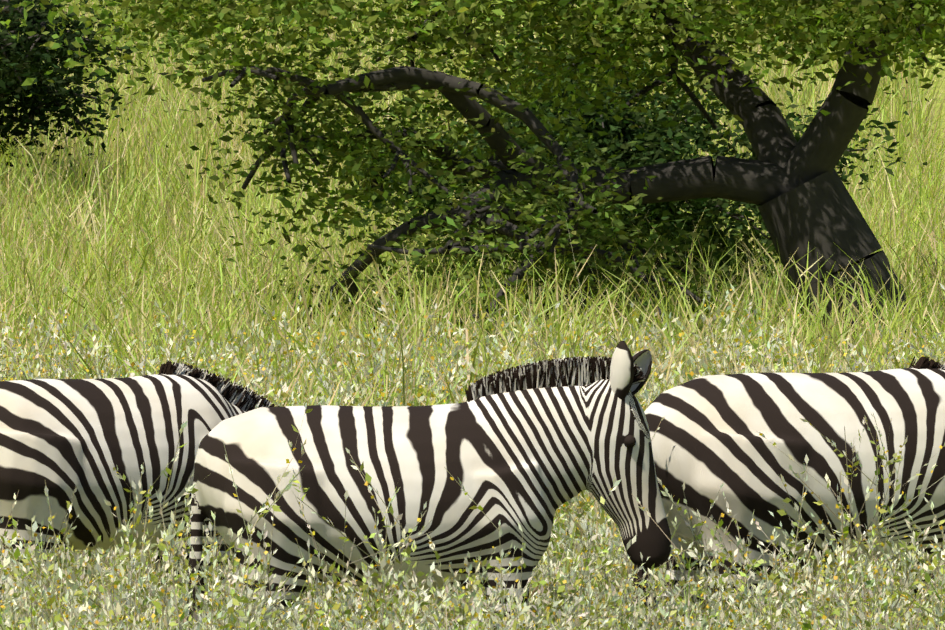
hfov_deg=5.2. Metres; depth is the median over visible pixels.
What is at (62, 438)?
zebra
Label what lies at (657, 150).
bush
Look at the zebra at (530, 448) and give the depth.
33.97 m
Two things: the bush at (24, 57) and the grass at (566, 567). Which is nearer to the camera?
the grass at (566, 567)
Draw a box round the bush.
[327,29,927,323]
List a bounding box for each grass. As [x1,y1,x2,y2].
[0,499,944,629]
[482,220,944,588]
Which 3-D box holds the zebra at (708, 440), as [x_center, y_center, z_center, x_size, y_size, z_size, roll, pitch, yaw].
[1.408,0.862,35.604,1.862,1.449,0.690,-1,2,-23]
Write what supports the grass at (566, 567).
on the ground at (942, 90)
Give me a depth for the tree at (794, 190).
71.20 m
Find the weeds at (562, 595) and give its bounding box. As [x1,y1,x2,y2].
[0,315,944,629]
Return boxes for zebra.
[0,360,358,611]
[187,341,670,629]
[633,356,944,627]
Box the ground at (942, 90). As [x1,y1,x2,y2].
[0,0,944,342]

